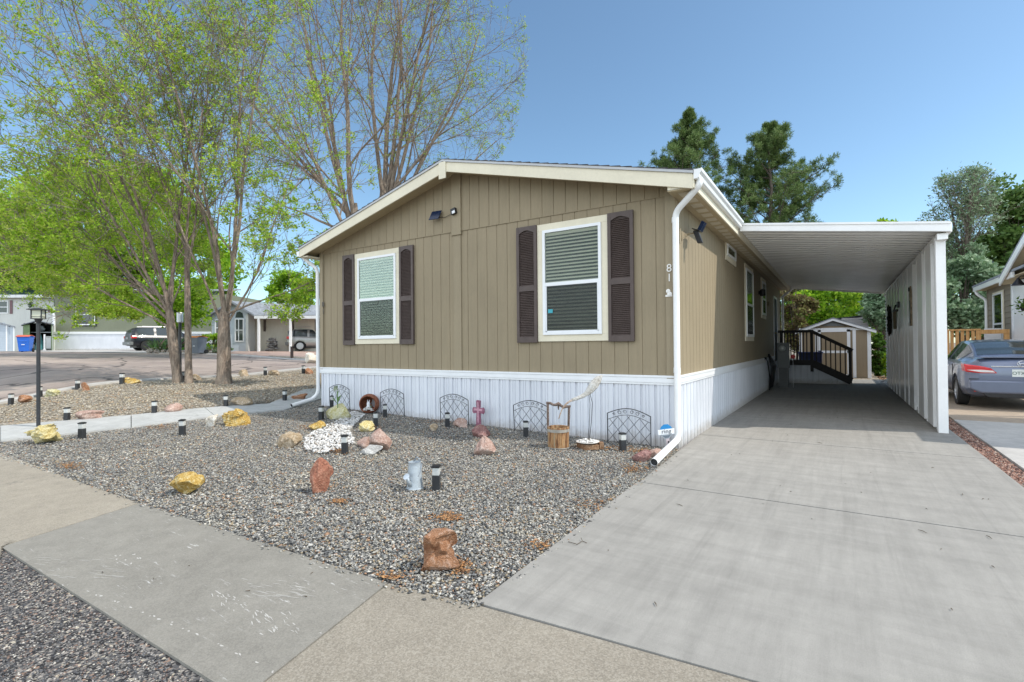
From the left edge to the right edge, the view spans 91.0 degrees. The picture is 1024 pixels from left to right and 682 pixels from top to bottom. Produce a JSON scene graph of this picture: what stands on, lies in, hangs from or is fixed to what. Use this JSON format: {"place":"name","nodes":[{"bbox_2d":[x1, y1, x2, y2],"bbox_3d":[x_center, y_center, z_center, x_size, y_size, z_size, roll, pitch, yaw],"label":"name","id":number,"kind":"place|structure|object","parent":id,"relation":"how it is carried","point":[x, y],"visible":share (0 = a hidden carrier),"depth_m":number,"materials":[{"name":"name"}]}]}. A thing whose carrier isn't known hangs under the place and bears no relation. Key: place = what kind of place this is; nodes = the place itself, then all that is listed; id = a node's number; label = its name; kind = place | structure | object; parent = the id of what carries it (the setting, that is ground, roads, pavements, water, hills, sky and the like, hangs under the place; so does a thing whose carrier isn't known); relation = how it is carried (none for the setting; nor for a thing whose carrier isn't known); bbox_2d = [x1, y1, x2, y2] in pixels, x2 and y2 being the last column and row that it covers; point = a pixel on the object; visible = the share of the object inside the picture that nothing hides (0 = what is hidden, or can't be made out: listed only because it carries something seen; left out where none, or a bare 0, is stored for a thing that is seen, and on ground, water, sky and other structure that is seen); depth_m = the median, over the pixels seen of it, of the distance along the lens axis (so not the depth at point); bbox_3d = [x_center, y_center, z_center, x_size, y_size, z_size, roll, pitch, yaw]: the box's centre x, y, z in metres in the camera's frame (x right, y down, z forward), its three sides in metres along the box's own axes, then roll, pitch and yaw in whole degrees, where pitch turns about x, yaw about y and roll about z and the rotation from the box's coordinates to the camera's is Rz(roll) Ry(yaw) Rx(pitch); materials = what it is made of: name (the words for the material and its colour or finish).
{"place":"outdoors","nodes":[
{"label":"outdoors","id":0,"kind":"place"},
{"bbox_2d":[0,454,137,552],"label":"sidewalk","id":1,"kind":"structure","parent":0,"point":[34,502],"depth_m":4.57,"materials":[{"name":"beige concrete"}]},
{"bbox_2d":[14,350,145,351],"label":"driveway","id":2,"kind":"structure","parent":0,"point":[93,350],"depth_m":37.80,"materials":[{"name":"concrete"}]},
{"bbox_2d":[0,322,14,350],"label":"grey clapboard shed","id":3,"kind":"structure","parent":2,"relation":"on","point":[6,337],"depth_m":36.48,"materials":[{"name":"white plastic"}]},
{"bbox_2d":[16,335,34,351],"bbox_3d":[-31.404,0.163,32.508,0.673,1.100,0.836,0,-1,-23],"label":"wheeled bin","id":4,"kind":"object","parent":2,"relation":"on","point":[25,342],"visible":1,"depth_m":32.25,"materials":[{"name":"plastic"}]},
{"bbox_2d":[21,320,53,349],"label":"green storage shed","id":5,"kind":"structure","parent":2,"relation":"on","point":[29,328],"depth_m":40.95,"materials":[{"name":"metal"}]},
{"bbox_2d":[122,326,184,350],"bbox_3d":[-26.633,-0.186,38.558,1.900,1.822,4.810,-1,-1,38],"label":"parked suv","id":6,"kind":"object","parent":2,"relation":"on","point":[136,338],"visible":0.55,"depth_m":36.97,"materials":[{"name":"white paint"}]},
{"bbox_2d":[0,352,315,681],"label":"road","id":7,"kind":"structure","parent":0,"point":[59,370],"depth_m":3.00,"materials":[{"name":"grey asphalt"}]},
{"bbox_2d":[0,550,194,681],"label":"loose chips","id":8,"kind":"object","parent":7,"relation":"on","point":[42,647],"visible":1,"depth_m":2.41,"materials":[{"name":"grey gravel"}]},
{"bbox_2d":[0,351,304,360],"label":"kerb","id":9,"kind":"structure","parent":7,"relation":"on","point":[165,352],"depth_m":30.26,"materials":[{"name":"concrete"}]},
{"bbox_2d":[192,336,208,353],"bbox_3d":[-18.664,0.227,30.007,0.660,1.079,0.820,-1,-1,17],"label":"wheeled bin","id":10,"kind":"object","parent":9,"relation":"on","point":[199,343],"visible":0.9,"depth_m":29.76,"materials":[{"name":"plastic"}]},
{"bbox_2d":[0,366,315,403],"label":"kerb","id":11,"kind":"structure","parent":7,"relation":"on","point":[95,384],"depth_m":14.41,"materials":[{"name":"concrete"}]},
{"bbox_2d":[176,312,182,367],"bbox_3d":[-10.072,0.136,15.275,0.200,1.999,0.200,-1,-1,33],"label":"lamp post","id":12,"kind":"object","parent":11,"relation":"on","point":[179,318],"visible":0.91,"depth_m":15.24,"materials":[{"name":"metal"}]},
{"bbox_2d":[0,368,320,426],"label":"gravel corner bed","id":13,"kind":"object","parent":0,"point":[14,422],"visible":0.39,"depth_m":11.43,"materials":[{"name":"beige gravel"}]},
{"bbox_2d":[75,410,104,418],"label":"garden rock","id":14,"kind":"object","parent":13,"relation":"on","point":[88,414],"visible":0.85,"depth_m":9.04,"materials":[{"name":"stone"}]},
{"bbox_2d":[0,0,319,382],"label":"spring tree","id":15,"kind":"object","parent":13,"relation":"on","point":[40,233],"visible":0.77,"depth_m":13.64,"materials":[{"name":"green plant"}]},
{"bbox_2d":[70,0,301,383],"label":"spring tree","id":16,"kind":"object","parent":13,"relation":"on","point":[188,376],"visible":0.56,"depth_m":14.06,"materials":[{"name":"green plant"}]},
{"bbox_2d":[23,0,379,384],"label":"spring tree","id":17,"kind":"object","parent":13,"relation":"on","point":[223,371],"visible":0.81,"depth_m":13.45,"materials":[{"name":"green plant"}]},
{"bbox_2d":[1,388,320,441],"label":"path","id":18,"kind":"structure","parent":0,"point":[17,431],"depth_m":8.97,"materials":[{"name":"concrete"}]},
{"bbox_2d":[26,308,49,426],"bbox_3d":[-7.994,0.455,8.497,0.230,2.033,0.230,0,-1,-20],"label":"lamp post","id":19,"kind":"object","parent":18,"relation":"on","point":[38,315],"visible":0.93,"depth_m":8.48,"materials":[{"name":"metal"}]},
{"bbox_2d":[2,503,387,681],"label":"sidewalk","id":20,"kind":"structure","parent":0,"point":[177,590],"depth_m":2.95,"materials":[{"name":"grey concrete"}]},
{"bbox_2d":[36,554,320,672],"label":"scrape marks","id":21,"kind":"object","parent":20,"relation":"on","point":[212,595],"visible":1,"depth_m":2.84},
{"bbox_2d":[231,351,315,356],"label":"carport drive","id":22,"kind":"structure","parent":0,"point":[283,353],"depth_m":32.68,"materials":[{"name":"concrete"}]},
{"bbox_2d":[285,329,315,350],"bbox_3d":[-14.524,-0.172,38.251,4.810,1.822,1.900,0,-1,-18],"label":"parked suv","id":23,"kind":"object","parent":22,"relation":"on","point":[302,339],"visible":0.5,"depth_m":37.10,"materials":[{"name":"silver metal"}]},
{"bbox_2d":[0,399,679,608],"bbox_3d":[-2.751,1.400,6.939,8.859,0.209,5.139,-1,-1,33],"label":"gravel","id":24,"kind":"structure","parent":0,"point":[388,534],"depth_m":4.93,"materials":[{"name":"grey gravel"}]},
{"bbox_2d":[24,423,62,443],"bbox_3d":[-6.817,1.372,7.327,0.465,0.322,0.361,0,-1,-10],"label":"garden rock","id":25,"kind":"object","parent":24,"relation":"on","point":[43,433],"visible":0.96,"depth_m":7.27,"materials":[{"name":"yellow stone"}]},
{"bbox_2d":[169,471,204,493],"bbox_3d":[-3.089,1.369,4.813,0.288,0.212,0.243,-1,-1,33],"label":"garden rock","id":26,"kind":"object","parent":24,"relation":"on","point":[189,482],"visible":0.99,"depth_m":4.77,"materials":[{"name":"yellow stone"}]},
{"bbox_2d":[222,408,250,426],"bbox_3d":[-4.677,1.300,8.559,0.392,0.337,0.436,0,-1,-41],"label":"garden rock","id":27,"kind":"object","parent":24,"relation":"on","point":[236,416],"visible":0.96,"depth_m":8.43,"materials":[{"name":"yellow stone"}]},
{"bbox_2d":[278,431,301,447],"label":"garden rock","id":28,"kind":"object","parent":24,"relation":"on","point":[290,439],"visible":0.9,"depth_m":6.76,"materials":[{"name":"beige stone"}]},
{"bbox_2d":[309,457,333,493],"bbox_3d":[-1.843,1.291,4.824,0.200,0.359,0.180,-1,-1,33],"label":"garden rock","id":29,"kind":"object","parent":24,"relation":"on","point":[321,471],"visible":0.98,"depth_m":4.79,"materials":[{"name":"orange stone"}]},
{"bbox_2d":[302,411,365,452],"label":"white pebbles","id":30,"kind":"object","parent":24,"relation":"on","point":[330,429],"visible":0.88,"depth_m":7.41,"materials":[{"name":"white gravel"}]},
{"bbox_2d":[326,403,350,419],"bbox_3d":[-3.134,1.290,9.061,0.483,0.334,0.188,-1,-1,2],"label":"garden rock","id":31,"kind":"object","parent":24,"relation":"on","point":[339,412],"visible":0.81,"depth_m":8.99,"materials":[{"name":"yellow stone"}]},
{"bbox_2d":[55,419,649,581],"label":"leaf litter","id":32,"kind":"object","parent":24,"relation":"on","point":[462,562],"visible":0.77,"depth_m":4.07,"materials":[{"name":"brown plant"}]},
{"bbox_2d":[359,420,374,431],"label":"garden rock","id":33,"kind":"object","parent":24,"relation":"on","point":[366,426],"visible":0.93,"depth_m":7.82,"materials":[{"name":"yellow stone"}]},
{"bbox_2d":[359,394,379,412],"bbox_3d":[-2.789,1.224,9.848,0.386,0.386,0.376,-1,-1,14],"label":"terracotta pot","id":34,"kind":"object","parent":24,"relation":"on","point":[363,403],"visible":0.97,"depth_m":9.78,"materials":[{"name":"brown ceramic"}]},
{"bbox_2d":[359,445,382,454],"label":"garden rock","id":35,"kind":"object","parent":24,"relation":"on","point":[370,449],"visible":0.99,"depth_m":6.38,"materials":[{"name":"grey stone"}]},
{"bbox_2d":[369,428,391,450],"bbox_3d":[-1.725,1.310,6.592,0.268,0.348,0.256,-1,-1,33],"label":"garden rock","id":36,"kind":"object","parent":24,"relation":"on","point":[379,436],"visible":0.83,"depth_m":6.52,"materials":[{"name":"pink stone"}]},
{"bbox_2d":[403,457,422,489],"bbox_3d":[-0.967,1.286,4.881,0.165,0.299,0.233,-1,-1,33],"label":"watering can","id":37,"kind":"object","parent":24,"relation":"on","point":[413,477],"visible":1,"depth_m":4.85,"materials":[{"name":"metal"}]},
{"bbox_2d":[431,464,440,491],"bbox_3d":[-0.733,1.326,4.874,0.080,0.258,0.080,-1,2,3],"label":"path light","id":38,"kind":"object","parent":24,"relation":"on","point":[436,479],"visible":0.97,"depth_m":4.84,"materials":[{"name":"black plastic"}]},
{"bbox_2d":[421,528,459,570],"bbox_3d":[-0.452,1.316,3.203,0.245,0.273,0.198,0,-1,-5],"label":"garden rock","id":39,"kind":"object","parent":24,"relation":"on","point":[439,552],"visible":0.99,"depth_m":3.13,"materials":[{"name":"orange stone"}]},
{"bbox_2d":[472,400,484,424],"bbox_3d":[-0.557,1.207,8.370,0.245,0.447,0.030,-1,-1,33],"label":"pink cross","id":40,"kind":"object","parent":24,"relation":"on","point":[478,410],"visible":0.97,"depth_m":8.35,"materials":[{"name":"paint"}]},
{"bbox_2d":[472,424,489,438],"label":"garden rock","id":41,"kind":"object","parent":24,"relation":"on","point":[480,430],"visible":0.88,"depth_m":7.42,"materials":[{"name":"pink stone"}]},
{"bbox_2d":[474,436,495,454],"bbox_3d":[-0.347,1.338,6.370,0.281,0.271,0.217,0,-1,-11],"label":"garden rock","id":42,"kind":"object","parent":24,"relation":"on","point":[485,445],"visible":0.84,"depth_m":6.30,"materials":[{"name":"pink stone"}]},
{"bbox_2d":[513,400,546,431],"bbox_3d":[0.291,1.193,7.818,0.631,0.551,0.014,-2,2,33],"label":"lattice panel","id":43,"kind":"object","parent":24,"relation":"on","point":[527,412],"visible":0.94,"depth_m":7.83,"materials":[{"name":"metal"}]},
{"bbox_2d":[546,402,570,448],"bbox_3d":[0.622,1.123,6.788,0.306,0.617,0.306,-1,-1,33],"label":"well bucket","id":44,"kind":"object","parent":24,"relation":"on","point":[558,435],"visible":1,"depth_m":6.69,"materials":[{"name":"wood"}]},
{"bbox_2d":[577,441,603,449],"bbox_3d":[1.044,1.390,6.708,0.341,0.090,0.219,-1,-1,0],"label":"wooden tray","id":45,"kind":"object","parent":24,"relation":"on","point":[598,445],"visible":0.94,"depth_m":6.65,"materials":[{"name":"brown wood"}]},
{"bbox_2d":[558,375,602,439],"bbox_3d":[0.899,0.871,6.593,0.589,0.853,0.036,-1,-1,-1],"label":"leaf spout sculpture","id":46,"kind":"object","parent":45,"relation":"in","point":[593,385],"visible":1,"depth_m":6.59,"materials":[{"name":"metal"}]},
{"bbox_2d":[607,408,651,448],"bbox_3d":[1.613,1.204,6.960,0.631,0.551,0.016,0,3,33],"label":"lattice panel","id":47,"kind":"object","parent":24,"relation":"on","point":[631,421],"visible":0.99,"depth_m":6.93,"materials":[{"name":"metal"}]},
{"bbox_2d":[632,449,651,461],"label":"garden rock","id":48,"kind":"object","parent":24,"relation":"on","point":[644,455],"visible":0.9,"depth_m":6.01,"materials":[{"name":"pink stone"}]},
{"bbox_2d":[658,424,673,444],"bbox_3d":[2.029,1.261,6.626,0.218,0.343,0.016,-1,-1,0],"label":"security yard sign","id":49,"kind":"object","parent":24,"relation":"on","point":[666,431],"visible":0.98,"depth_m":6.62,"materials":[{"name":"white plastic"}]},
{"bbox_2d":[0,343,954,434],"bbox_3d":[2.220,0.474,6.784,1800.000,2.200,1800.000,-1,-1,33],"label":"ground","id":50,"kind":"structure","parent":0,"point":[298,358],"depth_m":46.19,"materials":[{"name":"soil"}]},
{"bbox_2d":[0,289,53,349],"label":"white house","id":51,"kind":"structure","parent":50,"relation":"on","point":[12,314],"depth_m":46.00,"materials":[{"name":"white paint"}]},
{"bbox_2d":[0,179,90,292],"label":"leafy tree","id":52,"kind":"object","parent":50,"relation":"on","point":[6,276],"visible":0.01,"depth_m":47.84,"materials":[{"name":"green plant"}]},
{"bbox_2d":[0,156,136,293],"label":"leafy tree","id":53,"kind":"object","parent":50,"relation":"on","point":[42,179],"visible":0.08,"depth_m":44.57,"materials":[{"name":"green plant"}]},
{"bbox_2d":[0,165,225,336],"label":"spring tree","id":54,"kind":"object","parent":50,"relation":"on","point":[110,311],"visible":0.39,"depth_m":25.20,"materials":[{"name":"green plant"}]},
{"bbox_2d":[83,161,203,288],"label":"leafy tree","id":55,"kind":"object","parent":50,"relation":"on","point":[135,272],"visible":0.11,"depth_m":48.22,"materials":[{"name":"green plant"}]},
{"bbox_2d":[53,289,259,351],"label":"green house","id":56,"kind":"structure","parent":50,"relation":"on","point":[103,334],"depth_m":41.00,"materials":[{"name":"grey"}]},
{"bbox_2d":[146,348,183,352],"bbox_3d":[-21.684,0.631,31.430,2.759,0.555,1.060,-1,-1,2],"label":"planter rock border","id":57,"kind":"object","parent":50,"relation":"on","point":[150,350],"visible":0.59,"depth_m":31.07,"materials":[{"name":"beige stone"}]},
{"bbox_2d":[144,336,184,349],"bbox_3d":[-21.975,0.195,32.239,2.788,1.104,2.606,0,-1,-32],"label":"spiky shrub","id":58,"kind":"object","parent":57,"relation":"on","point":[163,344],"visible":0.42,"depth_m":31.71,"materials":[{"name":"green plant"}]},
{"bbox_2d":[134,270,218,335],"bbox_3d":[-21.074,-1.756,31.552,5.247,5.219,4.563,-1,-1,33],"label":"crabapple tree","id":59,"kind":"object","parent":50,"relation":"on","point":[197,312],"visible":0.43,"depth_m":31.14,"materials":[{"name":"green plant"}]},
{"bbox_2d":[161,233,249,295],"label":"leafy tree","id":60,"kind":"object","parent":50,"relation":"on","point":[226,265],"visible":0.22,"depth_m":45.62,"materials":[{"name":"green plant"}]},
{"bbox_2d":[206,301,319,351],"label":"carport house","id":61,"kind":"structure","parent":50,"relation":"on","point":[252,328],"depth_m":36.90,"materials":[{"name":"white"}]},
{"bbox_2d":[235,312,243,341],"bbox_3d":[-19.747,-1.040,36.472,0.674,2.188,0.076,-1,-1,0],"label":"window","id":62,"kind":"structure","parent":61,"relation":"in","point":[239,320],"depth_m":36.47,"materials":[{"name":"white plastic"}]},
{"bbox_2d":[263,268,315,304],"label":"leafy tree","id":63,"kind":"object","parent":50,"relation":"on","point":[282,281],"visible":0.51,"depth_m":41.63,"materials":[{"name":"green plant"}]},
{"bbox_2d":[197,0,473,226],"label":"tall tree","id":64,"kind":"object","parent":50,"relation":"on","point":[314,177],"visible":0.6,"depth_m":23.57,"materials":[{"name":"green plant"}]},
{"bbox_2d":[277,0,529,196],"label":"tall tree","id":65,"kind":"object","parent":50,"relation":"on","point":[388,182],"visible":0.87,"depth_m":24.69,"materials":[{"name":"green plant"}]},
{"bbox_2d":[290,158,791,465],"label":"manufactured house","id":66,"kind":"structure","parent":50,"relation":"on","point":[504,289],"depth_m":8.29,"materials":[{"name":"brown"}]},
{"bbox_2d":[355,247,398,343],"bbox_3d":[-2.674,-0.861,9.937,1.280,1.834,0.042,-1,-1,33],"label":"window","id":67,"kind":"structure","parent":66,"relation":"in","point":[376,272],"depth_m":9.94,"materials":[{"name":"white plastic"}]},
{"bbox_2d":[537,214,607,341],"bbox_3d":[0.897,-0.915,7.618,1.180,1.834,0.042,-1,-1,33],"label":"window","id":68,"kind":"structure","parent":66,"relation":"in","point":[572,260],"depth_m":7.61,"materials":[{"name":"white plastic"}]},
{"bbox_2d":[679,221,706,243],"bbox_3d":[2.558,-1.539,7.112,0.254,0.365,0.568,-1,-1,33],"label":"side solar lamp","id":69,"kind":"object","parent":66,"relation":"attached to","point":[700,229],"visible":0.98,"depth_m":7.13,"materials":[{"name":"black plastic"}]},
{"bbox_2d":[725,242,736,266],"bbox_3d":[4.472,-1.799,10.262,0.042,0.430,1.160,-1,-1,33],"label":"window","id":70,"kind":"structure","parent":66,"relation":"in","point":[730,253],"depth_m":10.17,"materials":[{"name":"white plastic"}]},
{"bbox_2d":[744,263,753,340],"bbox_3d":[5.811,-0.912,12.305,0.042,1.824,1.350,-1,-1,33],"label":"window","id":71,"kind":"structure","parent":66,"relation":"in","point":[748,271],"depth_m":12.30,"materials":[{"name":"white plastic"}]},
{"bbox_2d":[760,277,766,318],"bbox_3d":[7.330,-1.229,14.650,0.042,1.160,1.050,-1,-1,33],"label":"window","id":72,"kind":"structure","parent":66,"relation":"in","point":[763,283],"depth_m":14.68,"materials":[{"name":"white plastic"}]},
{"bbox_2d":[764,354,775,389],"bbox_3d":[7.807,0.922,15.167,0.169,1.072,1.749,-1,-1,33],"label":"cable coil","id":73,"kind":"object","parent":66,"relation":"hanging from","point":[772,373],"visible":1,"depth_m":15.22,"materials":[{"name":"black plastic"}]},
{"bbox_2d":[773,296,777,360],"bbox_3d":[9.082,-0.420,17.307,0.068,2.200,1.020,-1,-1,33],"label":"door","id":74,"kind":"structure","parent":66,"relation":"in","point":[775,329],"depth_m":17.22,"materials":[{"name":"white plastic"}]},
{"bbox_2d":[637,105,738,204],"bbox_3d":[12.064,-7.108,33.773,6.652,17.186,7.313,-1,-1,33],"label":"pine tree","id":75,"kind":"object","parent":50,"relation":"on","point":[685,151],"visible":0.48,"depth_m":33.16,"materials":[{"name":"green plant"}]},
{"bbox_2d":[856,293,885,366],"bbox_3d":[16.550,-0.560,22.457,1.907,4.251,1.974,0,-1,-33],"label":"silvery shrub","id":76,"kind":"object","parent":50,"relation":"on","point":[873,312],"visible":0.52,"depth_m":22.39,"materials":[{"name":"green plant"}]},
{"bbox_2d":[871,332,886,375],"bbox_3d":[15.281,0.597,20.965,0.919,1.940,0.862,-1,-1,33],"label":"evergreen hedge","id":77,"kind":"object","parent":50,"relation":"on","point":[878,344],"visible":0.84,"depth_m":20.88,"materials":[{"name":"green plant"}]},
{"bbox_2d":[915,161,1023,298],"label":"silvery tree","id":78,"kind":"object","parent":50,"relation":"on","point":[971,198],"visible":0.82,"depth_m":23.70,"materials":[{"name":"green plant"}]},
{"bbox_2d":[946,251,1004,342],"bbox_3d":[20.475,-1.250,22.981,4.154,5.577,4.237,-1,-1,33],"label":"silvery tree","id":79,"kind":"object","parent":50,"relation":"on","point":[969,313],"visible":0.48,"depth_m":22.17,"materials":[{"name":"green plant"}]},
{"bbox_2d":[946,236,1006,339],"bbox_3d":[27.192,-2.294,29.181,5.646,7.660,5.610,-1,-1,33],"label":"leafy tree","id":80,"kind":"object","parent":50,"relation":"on","point":[991,253],"visible":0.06,"depth_m":27.57,"materials":[{"name":"green plant"}]},
{"bbox_2d":[971,172,1023,269],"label":"leafy tree","id":81,"kind":"object","parent":50,"relation":"on","point":[1010,231],"visible":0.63,"depth_m":26.68,"materials":[{"name":"green plant"}]},
{"bbox_2d":[266,583,750,681],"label":"sidewalk","id":82,"kind":"structure","parent":0,"point":[387,634],"depth_m":2.30,"materials":[{"name":"concrete"}]},
{"bbox_2d":[0,0,1023,343],"label":"sky","id":83,"kind":"structure","parent":0,"point":[906,92],"materials":[{"name":"blue"}]},
{"bbox_2d":[478,379,1023,681],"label":"driveway","id":84,"kind":"structure","parent":0,"point":[743,565],"depth_m":3.29,"materials":[{"name":"concrete"}]},
{"bbox_2d":[777,343,789,387],"bbox_3d":[8.601,0.762,15.952,0.330,1.420,0.370,-1,-1,33],"label":"electric meter box","id":85,"kind":"object","parent":84,"relation":"on","point":[783,357],"visible":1,"depth_m":15.91,"materials":[{"name":"grey metal"}]},
{"bbox_2d":[778,330,852,384],"bbox_3d":[10.617,0.542,17.629,2.210,1.855,0.962,-1,-1,33],"label":"entry porch","id":86,"kind":"object","parent":84,"relation":"on","point":[812,370],"visible":0.85,"depth_m":17.26,"materials":[{"name":"brown wood"}]},
{"bbox_2d":[739,221,951,432],"bbox_3d":[8.461,-0.339,13.309,3.188,3.575,11.829,-1,-1,33],"label":"carport","id":87,"kind":"object","parent":84,"relation":"on","point":[891,262],"visible":0.97,"depth_m":9.64,"materials":[{"name":"white metal"}]},
{"bbox_2d":[853,372,886,379],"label":"back yard","id":88,"kind":"structure","parent":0,"point":[874,377],"depth_m":19.73,"materials":[{"name":"beige concrete"}]},
{"bbox_2d":[711,120,843,222],"bbox_3d":[16.483,-6.473,32.954,9.448,16.051,7.820,0,-1,-37],"label":"pine tree","id":89,"kind":"object","parent":88,"relation":"on","point":[770,144],"visible":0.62,"depth_m":32.28,"materials":[{"name":"green plant"}]},
{"bbox_2d":[780,289,820,359],"bbox_3d":[14.077,-0.877,24.981,2.315,4.977,2.153,-1,-1,33],"label":"leafy tree","id":90,"kind":"object","parent":88,"relation":"on","point":[805,304],"visible":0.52,"depth_m":24.57,"materials":[{"name":"green plant"}]},
{"bbox_2d":[781,290,863,334],"bbox_3d":[16.665,-0.971,26.999,4.203,5.166,3.981,-1,-1,33],"label":"leafy tree","id":91,"kind":"object","parent":88,"relation":"on","point":[830,310],"visible":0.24,"depth_m":26.05,"materials":[{"name":"green plant"}]},
{"bbox_2d":[795,318,875,377],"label":"tan shed","id":92,"kind":"structure","parent":88,"relation":"on","point":[856,338],"depth_m":20.15,"materials":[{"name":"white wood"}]},
{"bbox_2d":[818,329,849,375],"bbox_3d":[13.014,0.484,20.331,1.091,1.879,0.060,-1,-1,33],"label":"door","id":93,"kind":"structure","parent":92,"relation":"in","point":[841,336],"depth_m":20.30,"materials":[{"name":"white plastic"}]},
{"bbox_2d":[837,315,868,326],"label":"grey rear shed","id":94,"kind":"structure","parent":88,"relation":"on","point":[854,319],"depth_m":23.89,"materials":[{"name":"metal"}]},
{"bbox_2d":[947,329,1009,354],"bbox_3d":[14.848,0.522,16.314,1.502,1.792,1.860,-1,-1,33],"label":"wooden fence","id":95,"kind":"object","parent":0,"point":[976,334],"depth_m":15.67,"materials":[{"name":"brown wood"}]},
{"bbox_2d":[948,389,1023,422],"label":"neighbour parking pad","id":96,"kind":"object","parent":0,"point":[1009,410],"visible":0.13,"depth_m":10.30,"materials":[{"name":"beige concrete"}]},
{"bbox_2d":[947,339,1023,403],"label":"parked sedan","id":97,"kind":"object","parent":96,"relation":"on","point":[991,368],"visible":0.69,"depth_m":10.51,"materials":[{"name":"blue paint"}]},
{"bbox_2d":[949,418,1023,486],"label":"red gravel","id":98,"kind":"structure","parent":0,"point":[1007,467],"depth_m":6.34,"materials":[{"name":"brown gravel"}]},
{"bbox_2d":[954,420,1023,470],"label":"neighbour driveway","id":99,"kind":"structure","parent":0,"point":[1005,440],"depth_m":7.40,"materials":[{"name":"concrete"}]},
{"bbox_2d":[972,233,1023,339],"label":"neighbour house","id":100,"kind":"structure","parent":0,"point":[1002,294],"depth_m":15.52,"materials":[{"name":"beige"}]},
{"bbox_2d":[992,290,1004,338],"bbox_3d":[16.044,-0.603,16.615,0.052,2.059,1.292,-1,-1,33],"label":"window","id":101,"kind":"structure","parent":100,"relation":"in","point":[998,318],"depth_m":16.63,"materials":[{"name":"white plastic"}]},
{"bbox_2d":[1011,279,1023,339],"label":"door","id":102,"kind":"structure","parent":100,"relation":"in","point":[1017,320],"depth_m":14.82,"materials":[{"name":"white plastic"}]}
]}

